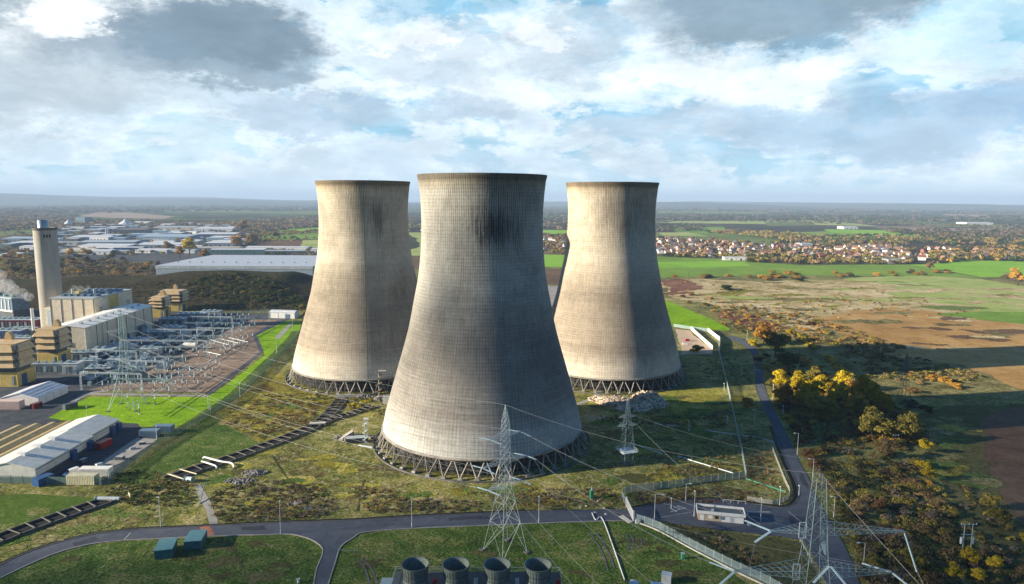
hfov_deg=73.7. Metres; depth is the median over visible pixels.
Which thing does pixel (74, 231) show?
industrial unit
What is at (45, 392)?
storage shed
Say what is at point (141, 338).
plant unit
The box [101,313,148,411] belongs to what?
pylon
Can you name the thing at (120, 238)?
industrial unit
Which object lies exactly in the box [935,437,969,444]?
grass patch
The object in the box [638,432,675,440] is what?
grass patch
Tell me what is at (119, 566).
grass patch
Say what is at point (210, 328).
gantry
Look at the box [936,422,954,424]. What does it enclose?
grass patch
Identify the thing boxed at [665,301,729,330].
field
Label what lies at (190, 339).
pipe rack
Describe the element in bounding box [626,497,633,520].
gate
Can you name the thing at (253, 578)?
grass patch
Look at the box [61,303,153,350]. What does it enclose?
turbine hall
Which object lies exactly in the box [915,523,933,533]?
tree
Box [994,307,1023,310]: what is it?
grass patch
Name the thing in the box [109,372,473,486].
power line
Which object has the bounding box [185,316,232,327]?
gantry
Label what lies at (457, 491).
grass patch
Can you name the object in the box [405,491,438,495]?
grass patch
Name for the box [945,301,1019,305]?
grass patch
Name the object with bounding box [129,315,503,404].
power line
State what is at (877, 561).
tree
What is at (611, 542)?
pipe
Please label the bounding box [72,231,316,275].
estate yard
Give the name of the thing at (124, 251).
industrial unit
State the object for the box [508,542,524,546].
grass patch
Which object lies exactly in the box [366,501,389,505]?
grass patch
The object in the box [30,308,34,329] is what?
vent stack
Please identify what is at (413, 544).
grass patch
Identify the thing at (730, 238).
field
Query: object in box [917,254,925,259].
house
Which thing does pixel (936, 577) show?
tree
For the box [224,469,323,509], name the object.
rubble
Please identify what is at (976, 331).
grass patch
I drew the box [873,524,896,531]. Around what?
bush
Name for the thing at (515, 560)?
grass patch
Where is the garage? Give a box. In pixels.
[270,310,298,318]
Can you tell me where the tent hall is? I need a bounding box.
[118,219,132,223]
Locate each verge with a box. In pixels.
[0,508,614,563]
[0,535,321,583]
[155,331,298,441]
[329,521,745,583]
[631,426,796,507]
[673,529,820,583]
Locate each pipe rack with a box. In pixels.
[88,361,142,380]
[101,338,169,363]
[167,321,210,344]
[176,318,225,352]
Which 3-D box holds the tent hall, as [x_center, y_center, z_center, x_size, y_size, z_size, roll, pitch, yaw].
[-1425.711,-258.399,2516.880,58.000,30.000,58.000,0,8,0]
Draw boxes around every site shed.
[153,537,177,559]
[183,529,207,549]
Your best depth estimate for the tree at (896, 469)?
261.01 m
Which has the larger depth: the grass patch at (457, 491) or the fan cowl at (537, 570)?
the grass patch at (457, 491)
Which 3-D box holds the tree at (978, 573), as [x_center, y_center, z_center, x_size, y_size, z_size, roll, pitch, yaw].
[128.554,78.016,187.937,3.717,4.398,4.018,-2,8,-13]
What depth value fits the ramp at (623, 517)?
223.45 m
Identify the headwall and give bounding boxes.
[336,394,362,397]
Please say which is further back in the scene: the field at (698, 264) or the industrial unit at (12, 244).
the industrial unit at (12, 244)
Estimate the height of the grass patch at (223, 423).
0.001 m
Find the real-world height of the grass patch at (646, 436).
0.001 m
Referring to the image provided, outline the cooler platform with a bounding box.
[380,566,561,583]
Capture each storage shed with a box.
[0,430,93,480]
[1,381,67,404]
[46,414,122,444]
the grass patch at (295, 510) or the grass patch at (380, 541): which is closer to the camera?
the grass patch at (380, 541)
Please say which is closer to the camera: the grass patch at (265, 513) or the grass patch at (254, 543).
the grass patch at (254, 543)
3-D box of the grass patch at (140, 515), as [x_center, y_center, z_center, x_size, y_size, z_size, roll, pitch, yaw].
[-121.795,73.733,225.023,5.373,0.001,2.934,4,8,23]
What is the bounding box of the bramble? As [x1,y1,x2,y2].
[102,358,788,573]
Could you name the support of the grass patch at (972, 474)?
on the field at (973, 415)
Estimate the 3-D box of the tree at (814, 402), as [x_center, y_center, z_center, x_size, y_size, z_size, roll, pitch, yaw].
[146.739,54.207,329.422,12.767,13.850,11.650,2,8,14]
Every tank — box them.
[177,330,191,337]
[183,342,196,349]
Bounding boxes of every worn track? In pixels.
[220,537,243,568]
[271,455,292,483]
[356,479,364,510]
[356,559,370,583]
[361,557,378,583]
[590,533,608,570]
[596,532,614,568]
[626,533,629,550]
[630,535,634,550]
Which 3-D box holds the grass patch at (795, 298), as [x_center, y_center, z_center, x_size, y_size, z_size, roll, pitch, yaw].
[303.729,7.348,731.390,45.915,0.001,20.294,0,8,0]
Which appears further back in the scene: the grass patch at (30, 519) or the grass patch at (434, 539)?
the grass patch at (30, 519)
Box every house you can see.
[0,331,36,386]
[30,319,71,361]
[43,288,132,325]
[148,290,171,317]
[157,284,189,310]
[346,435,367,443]
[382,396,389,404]
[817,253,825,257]
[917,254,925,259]
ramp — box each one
[339,429,353,438]
[620,515,632,522]
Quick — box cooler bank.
[0,291,29,316]
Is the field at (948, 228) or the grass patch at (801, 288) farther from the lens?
the field at (948, 228)
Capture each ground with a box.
[0,201,1023,583]
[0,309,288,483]
[817,308,1023,389]
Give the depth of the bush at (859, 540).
206.63 m
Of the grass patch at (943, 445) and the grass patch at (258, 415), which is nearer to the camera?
the grass patch at (943, 445)
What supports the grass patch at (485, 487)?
on the ground at (602, 455)
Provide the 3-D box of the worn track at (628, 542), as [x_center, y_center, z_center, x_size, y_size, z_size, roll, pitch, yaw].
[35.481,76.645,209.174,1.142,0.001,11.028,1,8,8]
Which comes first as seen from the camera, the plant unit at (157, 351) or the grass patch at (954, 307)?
the plant unit at (157, 351)
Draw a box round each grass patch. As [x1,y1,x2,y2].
[0,524,19,531]
[0,535,32,545]
[7,545,26,550]
[15,561,79,579]
[24,512,52,521]
[27,507,51,517]
[30,535,64,543]
[49,523,108,534]
[53,515,108,526]
[60,555,81,562]
[71,513,92,518]
[74,524,89,528]
[78,571,103,578]
[85,572,135,583]
[91,508,122,515]
[103,513,121,522]
[108,548,153,560]
[111,563,127,569]
[116,512,135,517]
[120,514,148,523]
[122,574,164,583]
[124,561,141,566]
[134,513,150,517]
[153,544,182,550]
[162,569,201,582]
[171,547,207,560]
[186,550,216,560]
[190,572,225,583]
[194,557,215,560]
[197,554,212,557]
[202,474,250,485]
[202,546,214,551]
[203,542,217,546]
[204,558,236,568]
[208,540,237,551]
[208,571,233,579]
[209,482,233,486]
[211,476,242,486]
[211,561,258,574]
[215,555,242,561]
[219,419,253,427]
[228,462,253,469]
[231,416,254,419]
[231,419,255,422]
[231,468,254,474]
[234,413,267,418]
[235,473,260,478]
[239,426,266,432]
[240,402,265,407]
[241,496,253,500]
[241,499,274,510]
[242,406,270,411]
[242,507,288,519]
[244,570,285,583]
[246,540,267,547]
[246,558,267,564]
[247,413,266,416]
[254,427,290,432]
[255,448,276,454]
[259,433,278,437]
[260,422,292,427]
[262,402,276,405]
[262,542,295,550]
[263,496,282,501]
[264,460,284,464]
[264,562,292,569]
[265,489,305,495]
[269,567,289,571]
[270,420,288,423]
[275,400,302,405]
[275,414,305,418]
[279,417,316,421]
[279,476,305,479]
[280,552,318,564]
[282,478,304,483]
[283,403,301,408]
[284,548,312,555]
[285,422,304,426]
[288,465,323,474]
[288,476,316,484]
[288,483,323,490]
[289,509,304,514]
[290,466,329,476]
[293,408,321,412]
[294,495,328,506]
[295,458,310,460]
[300,491,328,497]
[306,485,325,488]
[308,453,339,459]
[312,460,340,467]
[316,493,365,511]
[333,492,354,498]
[336,467,358,473]
[337,465,351,467]
[338,462,354,465]
[340,405,354,409]
[341,483,380,489]
[348,490,369,494]
[348,579,372,583]
[353,559,382,568]
[359,497,391,508]
[360,540,393,551]
[361,539,394,549]
[365,481,410,493]
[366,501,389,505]
[368,570,384,577]
[370,508,392,513]
[370,558,383,563]
[373,547,400,556]
[374,497,402,504]
[379,495,409,503]
[379,560,401,570]
[396,500,445,512]
[396,532,432,544]
[401,554,431,560]
[402,491,431,497]
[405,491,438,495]
[408,509,454,514]
[409,541,441,547]
[410,546,443,556]
[415,540,436,547]
[425,557,446,565]
[426,537,447,541]
[428,565,442,570]
[446,536,481,546]
[451,488,485,495]
[461,488,472,491]
[469,550,496,556]
[472,486,509,493]
[485,491,514,503]
[492,485,533,492]
[495,533,511,536]
[502,497,518,500]
[506,484,549,494]
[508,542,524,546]
[508,557,522,562]
[513,496,539,503]
[517,503,539,509]
[531,529,553,536]
[533,499,566,507]
[536,503,551,509]
[546,496,569,501]
[549,490,572,497]
[549,552,559,555]
[561,572,570,578]
[564,501,589,509]
[567,502,587,508]
[568,568,591,577]
[573,495,589,499]
[582,422,612,430]
[582,560,599,564]
[583,492,627,501]
[584,500,614,508]
[587,420,620,425]
[588,527,623,537]
[589,405,609,407]
[589,494,619,501]
[594,423,628,429]
[594,490,612,494]
[594,502,606,505]
[599,407,616,411]
[599,477,621,484]
[603,416,653,423]
[606,430,621,434]
[610,489,629,495]
[612,473,654,482]
[612,577,631,583]
[615,429,632,432]
[615,538,656,545]
[619,541,656,551]
[620,444,648,448]
[626,430,645,434]
[628,439,662,447]
[630,433,667,439]
[632,449,660,455]
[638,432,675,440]
[644,411,660,414]
[646,472,682,481]
[646,564,673,571]
[650,448,678,454]
[651,417,668,422]
[651,559,679,567]
[654,479,700,488]
[655,546,670,552]
[659,421,680,424]
[660,395,677,400]
[661,466,678,472]
[661,476,686,483]
[669,471,680,475]
[669,560,680,563]
[670,426,714,435]
[671,408,697,414]
[672,569,706,581]
[675,395,691,398]
[676,430,689,433]
[676,466,707,476]
[677,289,712,291]
[681,408,714,414]
[684,475,720,483]
[688,577,728,582]
[689,476,715,482]
[694,293,744,295]
[695,473,721,478]
[695,571,717,581]
[697,457,727,462]
[698,579,737,583]
[704,400,729,405]
[705,464,742,472]
[705,467,738,474]
[710,303,762,305]
[714,296,773,300]
[715,301,743,302]
[716,290,753,293]
[721,305,773,308]
[730,313,786,315]
[742,280,782,282]
[742,301,780,305]
[758,299,794,301]
[768,294,807,295]
[774,297,814,299]
[784,308,822,310]
[785,287,822,288]
[789,302,854,307]
[795,281,856,283]
[807,310,850,313]
[814,296,861,298]
[817,281,907,286]
[817,297,868,300]
[820,305,842,306]
[832,319,875,323]
[834,288,856,289]
[838,287,877,288]
[845,281,876,282]
[857,288,926,291]
[859,298,908,300]
[863,319,902,324]
[863,333,894,336]
[866,311,912,313]
[873,301,911,304]
[890,344,935,348]
[900,326,951,329]
[904,302,978,306]
[907,293,986,297]
[910,348,950,351]
[911,342,946,345]
[913,291,940,292]
[914,306,988,310]
[916,288,950,291]
[917,433,944,441]
[923,427,943,434]
[924,452,962,460]
[925,283,1003,287]
[926,304,1016,311]
[926,468,965,479]
[929,460,962,468]
[932,323,970,325]
[934,284,1001,287]
[934,349,987,355]
[935,424,965,431]
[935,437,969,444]
[936,298,973,298]
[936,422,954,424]
[937,442,973,450]
[938,431,956,435]
[939,417,964,420]
[940,316,966,319]
[940,422,981,430]
[944,347,985,353]
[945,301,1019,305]
[947,348,997,356]
[948,320,972,321]
[948,335,1008,341]
[948,477,1004,489]
[950,444,977,450]
[951,431,983,438]
[954,293,1023,298]
[954,465,970,469]
[957,329,1013,334]
[957,458,996,467]
[958,472,997,479]
[959,477,1002,486]
[967,299,996,303]
[967,299,1023,302]
[969,335,1003,337]
[979,334,1017,338]
[982,331,1001,332]
[983,329,1023,331]
[985,288,1023,290]
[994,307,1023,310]
[1002,331,1023,333]
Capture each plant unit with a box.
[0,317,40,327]
[0,327,28,338]
[12,326,38,335]
[15,335,31,338]
[32,361,63,371]
[62,360,84,373]
[71,349,102,359]
[79,357,101,367]
[84,364,115,375]
[92,346,118,356]
[106,356,131,365]
[107,342,137,353]
[127,336,152,345]
[139,345,162,355]
[141,329,176,338]
[158,316,187,324]
[159,324,185,331]
[177,311,207,320]
[200,309,222,318]
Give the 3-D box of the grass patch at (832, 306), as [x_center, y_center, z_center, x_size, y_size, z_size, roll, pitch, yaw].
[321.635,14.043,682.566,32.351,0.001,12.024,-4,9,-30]
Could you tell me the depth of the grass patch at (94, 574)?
189.51 m
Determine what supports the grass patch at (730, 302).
on the field at (770, 290)
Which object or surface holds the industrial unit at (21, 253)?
on the ground at (602, 455)
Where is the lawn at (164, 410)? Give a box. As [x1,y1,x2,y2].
[49,321,300,426]
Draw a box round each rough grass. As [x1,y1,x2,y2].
[0,494,93,523]
[116,416,258,484]
[218,369,375,441]
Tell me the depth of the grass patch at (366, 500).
236.46 m
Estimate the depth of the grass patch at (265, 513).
226.39 m
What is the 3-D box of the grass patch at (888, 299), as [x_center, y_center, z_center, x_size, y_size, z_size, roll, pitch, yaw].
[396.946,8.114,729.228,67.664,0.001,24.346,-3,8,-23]
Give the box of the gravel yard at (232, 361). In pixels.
[88,320,278,392]
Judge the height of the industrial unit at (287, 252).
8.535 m
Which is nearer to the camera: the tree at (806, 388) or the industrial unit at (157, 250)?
the tree at (806, 388)
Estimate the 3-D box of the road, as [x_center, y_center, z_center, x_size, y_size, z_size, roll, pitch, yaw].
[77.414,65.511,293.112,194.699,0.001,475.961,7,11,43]
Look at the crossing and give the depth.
215.77 m
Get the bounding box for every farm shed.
[722,256,746,260]
[797,243,812,246]
[837,226,857,228]
[884,259,906,263]
[956,222,992,224]
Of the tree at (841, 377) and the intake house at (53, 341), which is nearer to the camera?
the tree at (841, 377)
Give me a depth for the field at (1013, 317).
628.00 m
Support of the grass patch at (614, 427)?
on the ground at (602, 455)
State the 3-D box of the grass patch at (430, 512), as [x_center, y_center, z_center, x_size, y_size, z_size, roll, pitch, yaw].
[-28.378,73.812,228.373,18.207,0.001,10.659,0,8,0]
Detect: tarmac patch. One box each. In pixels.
[72,537,98,545]
[240,526,266,530]
[449,516,488,520]
[773,435,783,448]
[788,515,807,528]
[799,472,807,487]
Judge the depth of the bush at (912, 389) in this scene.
374.10 m
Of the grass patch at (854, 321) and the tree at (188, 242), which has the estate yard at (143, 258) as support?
the tree at (188, 242)
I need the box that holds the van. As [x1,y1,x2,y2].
[62,466,78,476]
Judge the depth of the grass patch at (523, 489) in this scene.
246.82 m
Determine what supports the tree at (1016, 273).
on the field at (914, 280)
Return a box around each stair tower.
[362,418,368,444]
[375,370,386,401]
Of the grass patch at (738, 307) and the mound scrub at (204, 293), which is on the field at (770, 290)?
the grass patch at (738, 307)
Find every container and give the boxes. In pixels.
[0,399,24,409]
[30,401,42,408]
[32,472,53,486]
[62,401,77,409]
[66,472,99,484]
[78,466,112,476]
[95,438,112,449]
[139,428,160,436]
[153,424,174,432]
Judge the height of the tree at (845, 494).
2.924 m
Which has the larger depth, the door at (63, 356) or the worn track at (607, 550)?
the door at (63, 356)
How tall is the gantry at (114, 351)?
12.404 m
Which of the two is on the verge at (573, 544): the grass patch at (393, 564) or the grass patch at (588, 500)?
the grass patch at (393, 564)
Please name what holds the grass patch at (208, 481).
on the ground at (602, 455)
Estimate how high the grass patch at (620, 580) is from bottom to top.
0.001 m
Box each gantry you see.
[79,372,142,391]
[93,359,165,377]
[95,349,137,364]
[105,365,158,380]
[111,378,172,394]
[120,340,207,350]
[125,356,183,370]
[147,329,213,339]
[151,346,207,359]
[169,335,221,345]
[182,322,240,329]
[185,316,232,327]
[196,327,232,336]
[199,317,255,327]
[230,309,269,322]
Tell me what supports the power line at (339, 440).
attached to the pylon at (122, 338)
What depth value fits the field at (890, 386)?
382.13 m
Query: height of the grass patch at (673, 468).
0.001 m
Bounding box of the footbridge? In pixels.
[309,421,325,426]
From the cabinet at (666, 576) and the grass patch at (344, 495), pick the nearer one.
the cabinet at (666, 576)
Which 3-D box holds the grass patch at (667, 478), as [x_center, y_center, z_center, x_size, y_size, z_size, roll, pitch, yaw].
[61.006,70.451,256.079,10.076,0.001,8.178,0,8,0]
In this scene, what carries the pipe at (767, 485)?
on the ground at (602, 455)
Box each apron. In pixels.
[70,390,107,401]
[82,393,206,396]
[206,335,262,394]
[253,320,283,334]
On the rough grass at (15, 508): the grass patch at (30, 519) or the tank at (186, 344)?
the grass patch at (30, 519)
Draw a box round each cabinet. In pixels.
[86,374,94,379]
[590,488,593,498]
[628,579,638,583]
[661,571,671,583]
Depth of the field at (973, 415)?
248.32 m
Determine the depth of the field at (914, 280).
845.66 m
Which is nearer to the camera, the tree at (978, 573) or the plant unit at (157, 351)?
the tree at (978, 573)
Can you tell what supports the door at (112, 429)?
in the storage shed at (99, 427)
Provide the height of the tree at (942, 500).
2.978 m
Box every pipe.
[94,496,121,500]
[183,476,194,482]
[201,460,217,468]
[202,456,234,468]
[591,512,625,580]
[630,442,662,454]
[678,456,733,472]
[746,478,785,491]
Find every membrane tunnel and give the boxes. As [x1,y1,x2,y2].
[0,420,71,457]
[0,422,58,453]
[0,423,41,446]
[0,424,25,438]
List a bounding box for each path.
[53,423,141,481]
[195,484,217,523]
[275,322,293,338]
[577,390,603,404]
[588,417,773,442]
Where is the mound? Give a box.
[0,270,312,310]
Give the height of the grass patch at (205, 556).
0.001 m
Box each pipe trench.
[0,499,115,543]
[164,398,347,480]
[317,404,379,423]
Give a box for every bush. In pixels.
[689,344,704,351]
[721,285,732,289]
[742,397,753,406]
[747,339,757,345]
[762,276,772,279]
[777,405,788,409]
[783,270,795,274]
[787,329,795,333]
[801,448,814,455]
[810,482,822,487]
[839,485,851,490]
[853,539,868,547]
[859,548,885,557]
[869,541,889,552]
[871,493,884,498]
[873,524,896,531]
[886,409,905,417]
[889,502,911,509]
[890,439,903,446]
[892,569,913,581]
[899,559,910,568]
[900,400,915,404]
[903,387,922,392]
[903,403,917,407]
[909,567,936,574]
[911,545,932,553]
[912,491,928,496]
[915,460,931,467]
[916,487,936,495]
[917,404,929,408]
[925,374,941,379]
[925,480,934,485]
[935,526,955,536]
[938,376,952,382]
[939,511,954,518]
[947,508,961,516]
[948,382,962,388]
[949,555,969,566]
[975,573,995,582]
[977,547,995,556]
[991,573,1002,580]
[992,549,1008,557]
[1011,563,1023,573]
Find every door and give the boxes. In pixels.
[21,372,27,384]
[61,353,65,361]
[70,449,77,460]
[86,439,93,450]
[109,425,115,435]
[116,422,122,431]
[160,551,166,558]
[189,543,195,549]
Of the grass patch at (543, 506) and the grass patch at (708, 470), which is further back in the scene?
the grass patch at (708, 470)
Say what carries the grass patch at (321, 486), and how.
on the ground at (602, 455)
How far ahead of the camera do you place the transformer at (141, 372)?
400.45 m
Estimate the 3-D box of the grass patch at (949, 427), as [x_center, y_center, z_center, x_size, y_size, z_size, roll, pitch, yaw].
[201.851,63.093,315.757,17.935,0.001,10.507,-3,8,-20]
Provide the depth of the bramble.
243.23 m
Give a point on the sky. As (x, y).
(814, 101)
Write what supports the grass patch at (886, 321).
on the bare ground at (1004, 363)
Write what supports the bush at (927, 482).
on the ground at (602, 455)
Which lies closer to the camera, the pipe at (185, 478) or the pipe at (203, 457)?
the pipe at (185, 478)
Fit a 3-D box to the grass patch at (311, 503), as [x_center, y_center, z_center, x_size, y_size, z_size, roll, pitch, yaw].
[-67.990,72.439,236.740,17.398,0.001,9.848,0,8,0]
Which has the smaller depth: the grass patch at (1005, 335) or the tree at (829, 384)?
the tree at (829, 384)
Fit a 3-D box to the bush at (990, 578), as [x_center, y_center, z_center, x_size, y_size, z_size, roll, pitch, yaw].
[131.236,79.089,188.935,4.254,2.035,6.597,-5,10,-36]
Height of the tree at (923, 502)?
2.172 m
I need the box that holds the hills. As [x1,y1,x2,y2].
[0,193,1023,209]
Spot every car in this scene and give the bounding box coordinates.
[78,457,87,462]
[114,455,124,459]
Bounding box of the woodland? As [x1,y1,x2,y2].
[0,205,1023,280]
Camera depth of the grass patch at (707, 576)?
190.36 m
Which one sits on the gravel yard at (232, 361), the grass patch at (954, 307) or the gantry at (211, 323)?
the gantry at (211, 323)
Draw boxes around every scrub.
[0,253,1023,583]
[83,270,306,311]
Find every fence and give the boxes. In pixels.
[0,313,303,484]
[622,471,744,504]
[636,514,781,583]
[674,324,707,331]
[691,327,712,349]
[708,328,719,340]
[719,338,746,474]
[747,446,789,503]
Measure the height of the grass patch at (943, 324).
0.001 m
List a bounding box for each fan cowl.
[401,556,436,583]
[442,556,477,583]
[483,557,518,583]
[524,557,559,583]
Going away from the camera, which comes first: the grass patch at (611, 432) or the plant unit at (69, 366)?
the grass patch at (611, 432)
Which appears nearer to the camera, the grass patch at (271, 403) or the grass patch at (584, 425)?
the grass patch at (584, 425)
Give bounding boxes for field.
[0,228,32,235]
[81,212,173,218]
[163,210,318,213]
[255,240,303,245]
[258,228,318,234]
[262,232,318,239]
[301,240,317,247]
[409,232,420,255]
[412,257,419,268]
[543,230,566,233]
[544,255,563,266]
[545,269,560,283]
[587,387,729,410]
[656,232,779,244]
[657,232,704,235]
[657,256,980,277]
[658,210,767,213]
[658,261,749,267]
[659,220,874,225]
[661,279,703,294]
[661,279,972,334]
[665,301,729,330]
[673,227,923,239]
[715,310,783,331]
[727,391,756,408]
[765,221,814,225]
[809,328,1023,398]
[825,229,899,234]
[839,376,957,397]
[843,276,1023,311]
[906,228,1019,230]
[911,260,1023,276]
[916,403,1023,583]
[919,223,1020,226]
[936,311,1023,323]
[944,214,987,216]
[978,408,1023,524]
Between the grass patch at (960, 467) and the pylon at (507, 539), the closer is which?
the pylon at (507, 539)
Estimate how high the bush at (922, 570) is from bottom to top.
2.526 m
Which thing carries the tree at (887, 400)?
on the ground at (602, 455)
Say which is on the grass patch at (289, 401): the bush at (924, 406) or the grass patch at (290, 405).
the grass patch at (290, 405)
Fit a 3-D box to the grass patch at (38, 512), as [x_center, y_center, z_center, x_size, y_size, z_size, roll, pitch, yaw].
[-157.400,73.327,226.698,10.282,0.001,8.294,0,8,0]
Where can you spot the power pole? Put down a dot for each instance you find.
(962, 539)
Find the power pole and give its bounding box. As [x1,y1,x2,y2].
[960,523,977,550]
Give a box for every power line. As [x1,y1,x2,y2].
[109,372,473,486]
[114,335,477,437]
[120,360,471,465]
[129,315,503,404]
[146,372,507,476]
[147,335,505,429]
[153,353,504,451]
[500,480,592,578]
[507,405,818,473]
[532,485,857,562]
[535,439,743,520]
[539,462,706,560]
[544,486,652,583]
[642,430,765,527]
[824,478,918,583]
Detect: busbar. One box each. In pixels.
[121,368,183,395]
[126,356,217,407]
[130,356,220,408]
[158,321,246,367]
[165,322,252,367]
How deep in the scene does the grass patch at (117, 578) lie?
187.39 m
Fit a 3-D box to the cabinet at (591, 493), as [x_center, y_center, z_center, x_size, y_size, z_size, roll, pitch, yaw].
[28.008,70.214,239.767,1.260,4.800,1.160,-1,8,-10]
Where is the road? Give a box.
[0,335,859,583]
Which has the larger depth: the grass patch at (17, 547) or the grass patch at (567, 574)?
the grass patch at (17, 547)
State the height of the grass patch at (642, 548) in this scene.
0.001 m
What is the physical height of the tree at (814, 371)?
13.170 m
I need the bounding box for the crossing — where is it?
[200,526,213,534]
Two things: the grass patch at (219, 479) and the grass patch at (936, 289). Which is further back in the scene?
the grass patch at (936, 289)
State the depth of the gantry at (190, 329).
490.95 m
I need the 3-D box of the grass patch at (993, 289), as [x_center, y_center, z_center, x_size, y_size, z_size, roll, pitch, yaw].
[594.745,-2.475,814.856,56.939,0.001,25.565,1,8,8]
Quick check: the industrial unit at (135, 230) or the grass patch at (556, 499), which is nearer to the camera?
the grass patch at (556, 499)
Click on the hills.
(8, 198)
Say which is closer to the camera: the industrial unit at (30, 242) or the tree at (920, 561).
the tree at (920, 561)
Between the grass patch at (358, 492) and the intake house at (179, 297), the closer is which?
the grass patch at (358, 492)
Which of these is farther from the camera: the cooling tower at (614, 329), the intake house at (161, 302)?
the intake house at (161, 302)
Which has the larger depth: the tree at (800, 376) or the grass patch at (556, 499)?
the tree at (800, 376)
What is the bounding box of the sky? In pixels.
[0,0,1023,204]
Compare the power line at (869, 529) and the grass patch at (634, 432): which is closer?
the power line at (869, 529)
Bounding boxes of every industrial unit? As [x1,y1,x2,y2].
[0,243,27,247]
[0,252,32,255]
[1,236,60,241]
[11,240,33,244]
[19,245,33,249]
[58,241,79,244]
[59,251,76,255]
[60,248,105,253]
[61,228,75,231]
[63,245,76,248]
[66,238,85,240]
[67,226,87,228]
[67,230,82,232]
[69,235,113,239]
[75,217,91,223]
[77,240,148,243]
[78,243,135,247]
[84,229,111,232]
[89,226,108,228]
[89,236,122,239]
[89,249,121,254]
[109,237,130,239]
[114,228,158,233]
[114,246,146,250]
[115,250,132,253]
[126,225,141,227]
[129,233,164,236]
[135,248,172,252]
[136,234,210,239]
[136,242,182,247]
[152,230,170,232]
[153,226,204,229]
[153,239,178,240]
[168,249,199,252]
[172,232,187,233]
[193,227,239,231]
[193,240,204,244]
[193,246,242,250]
[197,232,244,235]
[204,240,244,245]
[205,237,226,241]
[210,248,268,253]
[211,236,245,237]
[246,246,311,249]
[264,250,307,254]
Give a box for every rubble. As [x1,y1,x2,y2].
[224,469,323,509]
[332,394,388,441]
[588,390,668,411]
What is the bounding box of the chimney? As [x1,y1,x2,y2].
[32,220,62,326]
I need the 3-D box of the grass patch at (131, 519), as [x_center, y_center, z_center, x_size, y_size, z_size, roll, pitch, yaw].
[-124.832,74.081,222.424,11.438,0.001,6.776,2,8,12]
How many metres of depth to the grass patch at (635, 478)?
257.98 m
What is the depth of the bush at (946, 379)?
394.18 m
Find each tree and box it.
[8,266,22,270]
[18,267,31,272]
[64,267,74,271]
[65,248,74,255]
[66,259,77,263]
[72,253,82,257]
[80,248,93,254]
[81,256,90,260]
[142,262,150,266]
[161,241,174,247]
[174,246,185,253]
[181,237,196,255]
[197,248,210,255]
[229,233,242,245]
[234,219,249,229]
[245,233,258,243]
[753,322,776,343]
[764,330,790,356]
[772,369,790,386]
[772,384,795,401]
[773,347,800,366]
[787,370,812,389]
[789,423,796,430]
[793,380,824,400]
[793,428,803,434]
[793,437,804,444]
[803,392,830,413]
[806,365,822,381]
[806,454,815,459]
[809,459,821,468]
[811,374,826,389]
[816,447,826,453]
[822,378,836,390]
[828,385,850,400]
[833,370,853,385]
[840,493,854,498]
[845,380,855,391]
[848,498,867,516]
[849,398,869,416]
[850,374,885,401]
[853,404,895,440]
[862,494,871,500]
[866,557,886,566]
[871,498,888,510]
[875,438,896,458]
[878,394,895,413]
[889,411,923,440]
[890,466,901,472]
[892,484,901,489]
[893,462,904,466]
[893,527,906,534]
[901,549,932,572]
[907,478,923,486]
[909,458,919,465]
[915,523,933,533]
[918,500,926,505]
[919,439,934,452]
[919,464,936,479]
[924,571,947,583]
[925,261,934,269]
[926,509,942,520]
[928,500,941,506]
[933,560,947,569]
[936,498,947,503]
[943,560,965,578]
[960,545,981,563]
[969,567,987,582]
[978,492,1003,508]
[985,555,1003,570]
[987,507,1013,525]
[1007,268,1023,285]
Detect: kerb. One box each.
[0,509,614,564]
[0,533,322,583]
[328,520,624,583]
[632,384,798,508]
[639,522,762,583]
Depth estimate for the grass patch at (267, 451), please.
282.69 m
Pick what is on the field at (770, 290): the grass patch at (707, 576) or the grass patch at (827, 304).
the grass patch at (827, 304)
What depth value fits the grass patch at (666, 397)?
362.85 m
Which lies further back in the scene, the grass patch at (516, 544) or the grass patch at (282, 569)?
the grass patch at (516, 544)
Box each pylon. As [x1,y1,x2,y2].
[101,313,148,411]
[472,405,536,556]
[616,394,637,466]
[709,474,917,583]
[894,353,911,408]
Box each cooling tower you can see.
[285,180,416,394]
[373,173,590,482]
[552,182,687,394]
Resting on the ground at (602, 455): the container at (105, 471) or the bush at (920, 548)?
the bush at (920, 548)
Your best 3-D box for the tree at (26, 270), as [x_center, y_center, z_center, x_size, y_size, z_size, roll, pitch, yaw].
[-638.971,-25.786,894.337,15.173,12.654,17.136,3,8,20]
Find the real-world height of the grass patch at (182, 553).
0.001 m
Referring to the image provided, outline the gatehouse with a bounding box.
[696,503,745,523]
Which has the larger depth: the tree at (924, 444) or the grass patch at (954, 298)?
the grass patch at (954, 298)
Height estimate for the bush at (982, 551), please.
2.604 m
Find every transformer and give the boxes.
[121,351,134,359]
[133,365,147,376]
[138,354,150,365]
[156,358,170,370]
[158,339,170,348]
[195,321,204,326]
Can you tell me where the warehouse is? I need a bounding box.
[155,255,316,275]
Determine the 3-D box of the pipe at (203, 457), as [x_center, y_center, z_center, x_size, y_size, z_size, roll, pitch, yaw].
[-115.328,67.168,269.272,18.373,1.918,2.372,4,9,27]
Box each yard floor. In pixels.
[102,438,155,465]
[548,286,557,305]
[675,329,712,354]
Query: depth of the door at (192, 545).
203.20 m

